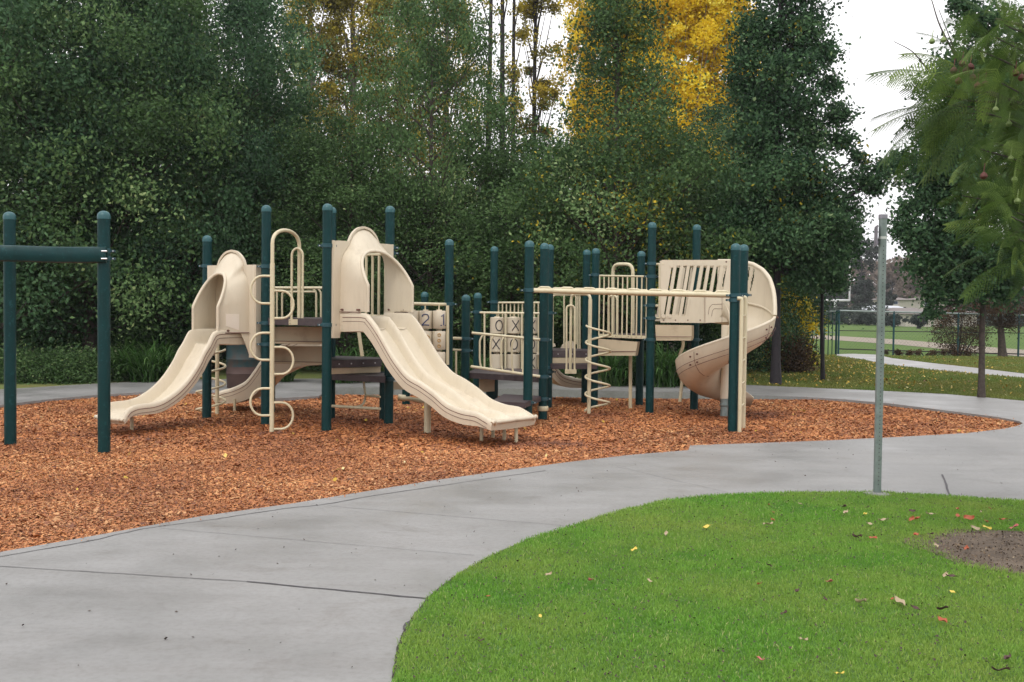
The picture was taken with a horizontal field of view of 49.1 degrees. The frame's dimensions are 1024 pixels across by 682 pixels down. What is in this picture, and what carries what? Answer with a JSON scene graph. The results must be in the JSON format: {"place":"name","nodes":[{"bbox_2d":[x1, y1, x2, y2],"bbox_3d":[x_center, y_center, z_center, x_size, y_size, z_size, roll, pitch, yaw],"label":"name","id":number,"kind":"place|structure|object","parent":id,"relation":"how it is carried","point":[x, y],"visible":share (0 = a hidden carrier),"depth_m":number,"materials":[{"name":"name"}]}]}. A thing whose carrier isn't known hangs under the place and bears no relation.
{"place":"outdoors","nodes":[
{"label":"outdoors","id":0,"kind":"place"},
{"bbox_2d":[0,346,1015,398],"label":"back lawn","id":1,"kind":"structure","parent":0,"point":[309,374],"depth_m":24.10,"materials":[{"name":"green plant"}]},
{"bbox_2d":[0,336,53,383],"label":"shrub","id":2,"kind":"object","parent":1,"relation":"on","point":[19,366],"visible":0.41,"depth_m":21.31,"materials":[{"name":"green plant"}]},
{"bbox_2d":[3,335,90,383],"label":"shrub","id":3,"kind":"object","parent":1,"relation":"on","point":[37,358],"visible":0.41,"depth_m":21.46,"materials":[{"name":"green plant"}]},
{"bbox_2d":[0,283,123,357],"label":"dark shrub","id":4,"kind":"object","parent":1,"relation":"on","point":[42,345],"visible":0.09,"depth_m":25.98,"materials":[{"name":"green plant"}]},
{"bbox_2d":[18,335,136,384],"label":"shrub","id":5,"kind":"object","parent":1,"relation":"on","point":[81,371],"visible":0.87,"depth_m":21.34,"materials":[{"name":"green plant"}]},
{"bbox_2d":[0,0,164,347],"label":"broadleaf tree","id":6,"kind":"object","parent":1,"relation":"on","point":[1,192],"depth_m":29.73,"materials":[{"name":"green plant"}]},
{"bbox_2d":[0,0,173,353],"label":"broadleaf tree","id":7,"kind":"object","parent":1,"relation":"on","point":[16,7],"visible":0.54,"depth_m":21.91,"materials":[{"name":"green plant"}]},
{"bbox_2d":[77,343,136,381],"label":"shrub","id":8,"kind":"object","parent":1,"relation":"on","point":[112,366],"visible":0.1,"depth_m":22.01,"materials":[{"name":"green plant"}]},
{"bbox_2d":[88,344,150,381],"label":"strap leaf plant","id":9,"kind":"object","parent":1,"relation":"on","point":[120,368],"visible":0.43,"depth_m":21.95,"materials":[{"name":"green plant"}]},
{"bbox_2d":[91,334,166,377],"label":"strap leaf plant","id":10,"kind":"object","parent":1,"relation":"on","point":[128,344],"visible":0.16,"depth_m":23.03,"materials":[{"name":"green plant"}]},
{"bbox_2d":[45,261,213,363],"bbox_3d":[-8.953,-0.713,26.860,4.258,2.878,4.489,2,2,33],"label":"dark shrub","id":11,"kind":"object","parent":1,"relation":"on","point":[162,328],"visible":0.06,"depth_m":26.39,"materials":[{"name":"green plant"}]},
{"bbox_2d":[110,339,172,382],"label":"strap leaf plant","id":12,"kind":"object","parent":1,"relation":"on","point":[144,373],"visible":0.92,"depth_m":21.78,"materials":[{"name":"green plant"}]},
{"bbox_2d":[17,0,267,349],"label":"broadleaf tree","id":13,"kind":"object","parent":1,"relation":"on","point":[207,25],"visible":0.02,"depth_m":30.89,"materials":[{"name":"green plant"}]},
{"bbox_2d":[0,0,292,354],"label":"broadleaf tree","id":14,"kind":"object","parent":1,"relation":"on","point":[151,121],"visible":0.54,"depth_m":22.36,"materials":[{"name":"green plant"}]},
{"bbox_2d":[121,334,181,360],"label":"strap leaf plant","id":15,"kind":"object","parent":1,"relation":"on","point":[168,346],"visible":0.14,"depth_m":23.15,"materials":[{"name":"green plant"}]},
{"bbox_2d":[2,0,347,350],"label":"broadleaf tree","id":16,"kind":"object","parent":1,"relation":"on","point":[245,15],"visible":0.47,"depth_m":23.53,"materials":[{"name":"green plant"}]},
{"bbox_2d":[132,0,340,355],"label":"broadleaf tree","id":17,"kind":"object","parent":1,"relation":"on","point":[290,34],"visible":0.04,"depth_m":31.45,"materials":[{"name":"green plant"}]},
{"bbox_2d":[160,277,317,369],"bbox_3d":[-6.423,-0.703,27.381,4.258,2.878,4.489,0,2,-25],"label":"dark shrub","id":18,"kind":"object","parent":1,"relation":"on","point":[220,349],"depth_m":26.60,"materials":[{"name":"green plant"}]},
{"bbox_2d":[124,100,391,326],"bbox_3d":[-7.471,-3.422,32.838,8.967,8.064,8.246,1,2,4],"label":"broadleaf tree","id":19,"kind":"object","parent":1,"relation":"on","point":[293,144],"visible":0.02,"depth_m":32.05,"materials":[{"name":"green plant"}]},
{"bbox_2d":[165,65,403,369],"bbox_3d":[-5.678,-2.967,26.831,6.995,7.549,5.459,2,2,35],"label":"broadleaf tree","id":20,"kind":"object","parent":1,"relation":"on","point":[300,146],"visible":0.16,"depth_m":25.38,"materials":[{"name":"green plant"}]},
{"bbox_2d":[276,263,383,370],"bbox_3d":[-4.273,-0.683,27.506,4.489,2.878,4.258,1,2,8],"label":"dark shrub","id":21,"kind":"object","parent":1,"relation":"on","point":[353,352],"visible":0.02,"depth_m":26.81,"materials":[{"name":"green plant"}]},
{"bbox_2d":[215,115,479,356],"bbox_3d":[-3.740,-2.127,25.566,6.453,6.006,6.381,1,2,0],"label":"broadleaf tree","id":22,"kind":"object","parent":1,"relation":"on","point":[346,341],"visible":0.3,"depth_m":24.55,"materials":[{"name":"green plant"}]},
{"bbox_2d":[304,145,495,354],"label":"broadleaf tree","id":23,"kind":"object","parent":1,"relation":"on","point":[395,208],"visible":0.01,"depth_m":31.86,"materials":[{"name":"green plant"}]},
{"bbox_2d":[294,0,545,356],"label":"broadleaf tree","id":24,"kind":"object","parent":1,"relation":"on","point":[429,56],"visible":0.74,"depth_m":25.16,"materials":[{"name":"green plant"}]},
{"bbox_2d":[351,262,489,367],"bbox_3d":[-2.022,-0.663,27.620,4.258,2.878,4.489,2,2,41],"label":"dark shrub","id":25,"kind":"object","parent":1,"relation":"on","point":[454,334],"visible":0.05,"depth_m":26.61,"materials":[{"name":"green plant"}]},
{"bbox_2d":[366,173,569,350],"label":"broadleaf tree","id":26,"kind":"object","parent":1,"relation":"on","point":[458,243],"depth_m":32.03,"materials":[{"name":"green plant"}]},
{"bbox_2d":[362,130,639,360],"bbox_3d":[-0.053,-2.023,26.313,7.212,5.818,7.132,0,2,-26],"label":"broadleaf tree","id":27,"kind":"object","parent":1,"relation":"on","point":[509,270],"visible":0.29,"depth_m":25.06,"materials":[{"name":"green plant"}]},
{"bbox_2d":[439,266,581,368],"bbox_3d":[-0.063,-0.641,27.618,4.258,2.878,4.489,0,2,-16],"label":"dark shrub","id":28,"kind":"object","parent":1,"relation":"on","point":[487,352],"visible":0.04,"depth_m":26.65,"materials":[{"name":"green plant"}]},
{"bbox_2d":[425,123,645,357],"bbox_3d":[1.115,-2.589,30.436,7.174,6.681,6.597,1,2,21],"label":"broadleaf tree","id":29,"kind":"object","parent":1,"relation":"on","point":[542,193],"visible":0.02,"depth_m":29.61,"materials":[{"name":"green plant"}]},
{"bbox_2d":[523,280,675,374],"bbox_3d":[1.879,-0.613,27.399,4.489,2.878,4.258,0,2,-29],"label":"dark shrub","id":30,"kind":"object","parent":1,"relation":"on","point":[605,326],"visible":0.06,"depth_m":26.42,"materials":[{"name":"green plant"}]},
{"bbox_2d":[425,0,787,358],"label":"pear tree","id":31,"kind":"object","parent":1,"relation":"on","point":[599,165],"visible":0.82,"depth_m":23.07,"materials":[{"name":"green plant"}]},
{"bbox_2d":[598,356,645,386],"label":"strap leaf plant","id":32,"kind":"object","parent":1,"relation":"on","point":[609,375],"visible":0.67,"depth_m":22.04,"materials":[{"name":"green plant"}]},
{"bbox_2d":[633,340,685,387],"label":"strap leaf plant","id":33,"kind":"object","parent":1,"relation":"on","point":[665,375],"visible":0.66,"depth_m":21.93,"materials":[{"name":"green plant"}]},
{"bbox_2d":[545,106,787,347],"bbox_3d":[4.107,-3.047,32.452,8.744,7.549,9.099,2,2,38],"label":"broadleaf tree","id":34,"kind":"object","parent":1,"relation":"on","point":[661,166],"depth_m":31.89,"materials":[{"name":"green plant"}]},
{"bbox_2d":[599,279,759,375],"bbox_3d":[3.914,-0.573,26.854,4.258,2.878,4.488,1,2,4],"label":"dark shrub","id":35,"kind":"object","parent":1,"relation":"on","point":[686,342],"visible":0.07,"depth_m":26.23,"materials":[{"name":"green plant"}]},
{"bbox_2d":[564,138,828,350],"bbox_3d":[4.117,-1.769,25.198,6.288,5.663,5.230,2,3,43],"label":"pear tree","id":36,"kind":"object","parent":1,"relation":"on","point":[711,325],"visible":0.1,"depth_m":24.44,"materials":[{"name":"green plant"}]},
{"bbox_2d":[621,67,873,358],"bbox_3d":[6.095,-3.314,30.677,7.422,8.294,8.070,1,2,14],"label":"broadleaf tree","id":37,"kind":"object","parent":1,"relation":"on","point":[716,118],"visible":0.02,"depth_m":30.17,"materials":[{"name":"green plant"}]},
{"bbox_2d":[679,270,819,372],"bbox_3d":[5.921,-0.588,27.959,3.591,2.878,3.407,2,2,31],"label":"dark shrub","id":38,"kind":"object","parent":1,"relation":"on","point":[761,354],"visible":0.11,"depth_m":27.38,"materials":[{"name":"green plant"}]},
{"bbox_2d":[759,326,819,372],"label":"red shrub","id":39,"kind":"object","parent":1,"relation":"on","point":[799,360],"visible":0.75,"depth_m":27.20,"materials":[{"name":"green plant"}]},
{"bbox_2d":[758,260,826,368],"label":"yellow shrub","id":40,"kind":"object","parent":1,"relation":"on","point":[801,312],"visible":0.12,"depth_m":28.35,"materials":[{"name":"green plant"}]},
{"bbox_2d":[694,0,904,384],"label":"pear tree","id":41,"kind":"object","parent":1,"relation":"on","point":[809,223],"visible":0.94,"depth_m":22.43,"materials":[{"name":"green plant"}]},
{"bbox_2d":[793,301,829,364],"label":"yellow shrub","id":42,"kind":"object","parent":1,"relation":"on","point":[816,313],"visible":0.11,"depth_m":30.38,"materials":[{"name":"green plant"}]},
{"bbox_2d":[797,310,837,354],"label":"picket gate","id":43,"kind":"structure","parent":1,"relation":"on","point":[836,319],"depth_m":37.39,"materials":[{"name":"teal paint"}]},
{"bbox_2d":[793,186,873,379],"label":"young tree","id":44,"kind":"object","parent":1,"relation":"on","point":[856,244],"visible":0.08,"depth_m":24.25,"materials":[{"name":"green plant"}]},
{"bbox_2d":[668,354,1023,395],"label":"leaf litter","id":45,"kind":"object","parent":1,"relation":"on","point":[749,374],"visible":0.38,"depth_m":25.96,"materials":[{"name":"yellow plant"}]},
{"bbox_2d":[884,348,970,355],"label":"green vine","id":46,"kind":"object","parent":1,"relation":"on","point":[919,352],"visible":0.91,"depth_m":37.88,"materials":[{"name":"green plant"}]},
{"bbox_2d":[837,310,1023,356],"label":"wire fence","id":47,"kind":"object","parent":1,"relation":"on","point":[958,342],"visible":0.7,"depth_m":38.35,"materials":[{"name":"dark green painted metal"},{"name":"galvanised steel"}]},
{"bbox_2d":[860,0,1023,397],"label":"round tree","id":48,"kind":"object","parent":1,"relation":"on","point":[928,239],"visible":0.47,"depth_m":19.81,"materials":[{"name":"green plant"}]},
{"bbox_2d":[922,300,996,355],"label":"brown bush","id":49,"kind":"object","parent":1,"relation":"on","point":[945,321],"visible":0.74,"depth_m":38.42,"materials":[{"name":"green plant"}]},
{"bbox_2d":[968,294,1023,356],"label":"tree","id":50,"kind":"object","parent":1,"relation":"on","point":[998,324],"visible":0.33,"depth_m":37.43,"materials":[{"name":"green plant"}]},
{"bbox_2d":[0,393,1020,551],"bbox_3d":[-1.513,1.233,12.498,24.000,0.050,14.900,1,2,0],"label":"bark ground","id":51,"kind":"structure","parent":0,"point":[166,489],"depth_m":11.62,"materials":[{"name":"brown wood"}]},
{"bbox_2d":[0,211,115,453],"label":"overhead bar frame","id":52,"kind":"object","parent":51,"relation":"on","point":[12,253],"visible":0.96,"depth_m":12.02,"materials":[{"name":"teal paint"}]},
{"bbox_2d":[94,203,778,442],"bbox_3d":[-0.629,-0.222,16.314,9.145,3.354,6.800,1,2,0],"label":"play structure","id":53,"kind":"object","parent":51,"relation":"on","point":[233,303],"visible":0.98,"depth_m":15.34,"materials":[{"name":"teal paint"}]},
{"bbox_2d":[15,398,966,489],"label":"bed litter","id":54,"kind":"object","parent":51,"relation":"on","point":[334,479],"visible":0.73,"depth_m":13.81,"materials":[{"name":"brown plant"}]},
{"bbox_2d":[0,379,1023,681],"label":"path","id":55,"kind":"structure","parent":0,"point":[330,599],"depth_m":7.30,"materials":[{"name":"concrete"}]},
{"bbox_2d":[121,343,176,378],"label":"strap leaf plant","id":56,"kind":"object","parent":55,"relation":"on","point":[164,368],"visible":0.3,"depth_m":22.02,"materials":[{"name":"green plant"}]},
{"bbox_2d":[226,345,259,388],"bbox_3d":[-4.950,0.436,20.627,0.630,0.860,0.630,1,2,0],"label":"trash barrel","id":57,"kind":"object","parent":55,"relation":"on","point":[241,365],"visible":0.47,"depth_m":20.35,"materials":[{"name":"paint"}]},
{"bbox_2d":[280,366,313,381],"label":"strap leaf plant","id":58,"kind":"object","parent":55,"relation":"on","point":[289,376],"visible":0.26,"depth_m":22.32,"materials":[{"name":"green plant"}]},
{"bbox_2d":[311,347,356,383],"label":"strap leaf plant","id":59,"kind":"object","parent":55,"relation":"on","point":[340,381],"visible":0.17,"depth_m":22.10,"materials":[{"name":"green plant"}]},
{"bbox_2d":[341,348,383,382],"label":"strap leaf plant","id":60,"kind":"object","parent":55,"relation":"on","point":[365,356],"visible":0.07,"depth_m":22.44,"materials":[{"name":"green plant"}]},
{"bbox_2d":[453,351,472,375],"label":"strap leaf plant","id":61,"kind":"object","parent":55,"relation":"on","point":[458,368],"visible":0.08,"depth_m":22.60,"materials":[{"name":"green plant"}]},
{"bbox_2d":[453,354,489,382],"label":"strap leaf plant","id":62,"kind":"object","parent":55,"relation":"on","point":[482,364],"visible":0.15,"depth_m":22.54,"materials":[{"name":"green plant"}]},
{"bbox_2d":[392,531,552,680],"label":"lawn edge","id":63,"kind":"object","parent":55,"relation":"on","point":[402,635],"visible":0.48,"depth_m":5.45,"materials":[{"name":"green plant"}]},
{"bbox_2d":[6,445,962,666],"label":"path crumbs","id":64,"kind":"object","parent":55,"relation":"on","point":[411,543],"visible":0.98,"depth_m":7.14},
{"bbox_2d":[557,357,581,378],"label":"strap leaf plant","id":65,"kind":"object","parent":55,"relation":"on","point":[563,371],"visible":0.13,"depth_m":22.44,"materials":[{"name":"green plant"}]},
{"bbox_2d":[614,346,667,385],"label":"strap leaf plant","id":66,"kind":"object","parent":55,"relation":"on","point":[634,377],"visible":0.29,"depth_m":22.29,"materials":[{"name":"green plant"}]},
{"bbox_2d":[654,348,684,386],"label":"strap leaf plant","id":67,"kind":"object","parent":55,"relation":"on","point":[678,383],"visible":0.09,"depth_m":22.32,"materials":[{"name":"green plant"}]},
{"bbox_2d":[1,310,1023,356],"bbox_3d":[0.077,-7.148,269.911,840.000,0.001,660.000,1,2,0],"label":"ground","id":68,"kind":"structure","parent":0,"point":[915,336],"depth_m":65.57,"materials":[{"name":"green plant"}]},
{"bbox_2d":[267,0,359,208],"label":"poplar tree","id":69,"kind":"object","parent":68,"relation":"on","point":[331,89],"visible":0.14,"depth_m":43.35,"materials":[{"name":"green plant"}]},
{"bbox_2d":[315,0,407,189],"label":"poplar tree","id":70,"kind":"object","parent":68,"relation":"on","point":[350,6],"visible":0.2,"depth_m":44.10,"materials":[{"name":"green plant"}]},
{"bbox_2d":[359,0,443,208],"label":"poplar tree","id":71,"kind":"object","parent":68,"relation":"on","point":[392,60],"visible":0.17,"depth_m":45.04,"materials":[{"name":"green plant"}]},
{"bbox_2d":[405,0,486,218],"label":"poplar tree","id":72,"kind":"object","parent":68,"relation":"on","point":[442,109],"visible":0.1,"depth_m":46.22,"materials":[{"name":"green plant"}]},
{"bbox_2d":[463,0,507,197],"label":"poplar tree","id":73,"kind":"object","parent":68,"relation":"on","point":[490,16],"visible":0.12,"depth_m":42.11,"materials":[{"name":"green plant"}]},
{"bbox_2d":[483,0,532,235],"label":"poplar tree","id":74,"kind":"object","parent":68,"relation":"on","point":[502,14],"visible":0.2,"depth_m":41.62,"materials":[{"name":"green plant"}]},
{"bbox_2d":[504,0,529,156],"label":"poplar tree","id":75,"kind":"object","parent":68,"relation":"on","point":[519,5],"visible":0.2,"depth_m":42.57,"materials":[{"name":"green plant"}]},
{"bbox_2d":[505,0,574,179],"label":"poplar tree","id":76,"kind":"object","parent":68,"relation":"on","point":[530,11],"visible":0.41,"depth_m":43.44,"materials":[{"name":"green plant"}]},
{"bbox_2d":[120,256,1023,306],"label":"woodland","id":77,"kind":"object","parent":68,"relation":"on","point":[874,276],"visible":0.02,"depth_m":239.75,"materials":[{"name":"plant"}]},
{"bbox_2d":[553,0,648,193],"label":"poplar tree","id":78,"kind":"object","parent":68,"relation":"on","point":[575,34],"visible":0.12,"depth_m":41.43,"materials":[{"name":"yellow plant"}]},
{"bbox_2d":[612,0,660,157],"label":"poplar tree","id":79,"kind":"object","parent":68,"relation":"on","point":[644,67],"depth_m":42.18,"materials":[{"name":"green plant"}]},
{"bbox_2d":[607,0,738,349],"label":"poplar tree","id":80,"kind":"object","parent":68,"relation":"on","point":[704,35],"visible":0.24,"depth_m":38.52,"materials":[{"name":"yellow plant"}]},
{"bbox_2d":[656,0,768,180],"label":"poplar tree","id":81,"kind":"object","parent":68,"relation":"on","point":[740,6],"visible":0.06,"depth_m":39.65,"materials":[{"name":"yellow plant"}]},
{"bbox_2d":[819,288,851,314],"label":"cypress tree","id":82,"kind":"object","parent":68,"relation":"on","point":[842,304],"visible":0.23,"depth_m":168.87,"materials":[{"name":"grey plant"}]},
{"bbox_2d":[826,266,850,306],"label":"goal post","id":83,"kind":"object","parent":68,"relation":"on","point":[848,300],"visible":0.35,"depth_m":149.76,"materials":[{"name":"white metal"}]},
{"bbox_2d":[848,278,876,308],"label":"cypress tree","id":84,"kind":"object","parent":68,"relation":"on","point":[867,292],"visible":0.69,"depth_m":149.62,"materials":[{"name":"grey plant"}]},
{"bbox_2d":[851,230,877,288],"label":"pine tree","id":85,"kind":"object","parent":68,"relation":"on","point":[869,253],"visible":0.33,"depth_m":164.37,"materials":[{"name":"grey plant"}]},
{"bbox_2d":[855,312,876,325],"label":"cypress tree","id":86,"kind":"object","parent":68,"relation":"on","point":[866,319],"visible":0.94,"depth_m":111.42,"materials":[{"name":"green plant"}]},
{"bbox_2d":[872,298,905,305],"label":"house","id":87,"kind":"structure","parent":68,"relation":"on","point":[897,302],"depth_m":149.91,"materials":[{"name":"white"}]},
{"bbox_2d":[885,283,897,305],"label":"cypress tree","id":88,"kind":"object","parent":68,"relation":"on","point":[890,296],"visible":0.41,"depth_m":144.26,"materials":[{"name":"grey plant"}]},
{"bbox_2d":[877,260,906,293],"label":"tree","id":89,"kind":"object","parent":68,"relation":"on","point":[891,277],"visible":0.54,"depth_m":199.08,"materials":[{"name":"grey plant"}]},
{"bbox_2d":[885,313,909,326],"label":"cypress tree","id":90,"kind":"object","parent":68,"relation":"on","point":[890,318],"visible":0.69,"depth_m":103.52,"materials":[{"name":"green plant"}]},
{"bbox_2d":[870,308,943,326],"bbox_3d":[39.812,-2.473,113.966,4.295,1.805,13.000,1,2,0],"label":"house","id":91,"kind":"structure","parent":68,"relation":"on","point":[907,314],"depth_m":108.83,"materials":[{"name":"grey"}]},
{"bbox_2d":[793,301,1023,326],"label":"brushwood","id":92,"kind":"object","parent":68,"relation":"on","point":[850,315],"visible":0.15,"depth_m":114.03,"materials":[{"name":"plant"}]},
{"bbox_2d":[894,271,927,298],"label":"bare tree","id":93,"kind":"object","parent":68,"relation":"on","point":[906,289],"visible":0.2,"depth_m":188.45,"materials":[{"name":"grey plant"}]},
{"bbox_2d":[908,313,926,328],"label":"cypress tree","id":94,"kind":"object","parent":68,"relation":"on","point":[915,321],"visible":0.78,"depth_m":97.59,"materials":[{"name":"green plant"}]},
{"bbox_2d":[934,307,976,326],"bbox_3d":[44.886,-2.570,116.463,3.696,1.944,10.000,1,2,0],"label":"house","id":95,"kind":"structure","parent":68,"relation":"on","point":[963,318],"depth_m":111.98,"materials":[{"name":"grey"}]},
{"bbox_2d":[7,0,1023,282],"label":"sky","id":96,"kind":"structure","parent":0,"point":[879,23],"materials":[{"name":"white"}]},
{"bbox_2d":[389,489,1023,681],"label":"lawn","id":97,"kind":"structure","parent":0,"point":[674,665],"depth_m":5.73,"materials":[{"name":"plant"}]},
{"bbox_2d":[863,214,888,496],"bbox_3d":[3.127,0.224,9.525,0.254,2.591,0.260,2,2,39],"label":"sign post","id":98,"kind":"object","parent":97,"relation":"on","point":[880,241],"visible":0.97,"depth_m":9.50,"materials":[{"name":"metal"}]},
{"bbox_2d":[903,529,1023,572],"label":"soil ring","id":99,"kind":"object","parent":97,"relation":"on","point":[997,554],"visible":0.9,"depth_m":7.44,"materials":[{"name":"brown soil"}]},
{"bbox_2d":[865,0,1023,304],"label":"feathery tree","id":100,"kind":"object","parent":99,"relation":"on","point":[1013,147],"visible":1,"depth_m":6.65,"materials":[{"name":"green plant"}]},
{"bbox_2d":[907,528,1023,572],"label":"soil scraps","id":101,"kind":"object","parent":99,"relation":"on","point":[958,545],"visible":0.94,"depth_m":7.45,"materials":[{"name":"brown soil"}]},
{"bbox_2d":[655,354,1023,400],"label":"back grass","id":102,"kind":"structure","parent":0,"point":[996,386],"depth_m":25.49,"materials":[{"name":"green plant"}]},
{"bbox_2d":[811,335,1023,356],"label":"dirt path","id":103,"kind":"structure","parent":0,"point":[909,342],"depth_m":56.16,"materials":[{"name":"grey concrete"}]},
{"bbox_2d":[900,298,944,308],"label":"house","id":104,"kind":"structure","parent":0,"point":[906,303],"depth_m":131.86,"materials":[{"name":"white"}]},
{"bbox_2d":[837,354,1023,377],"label":"side path","id":105,"kind":"structure","parent":0,"point":[897,362],"depth_m":31.35,"materials":[{"name":"concrete"}]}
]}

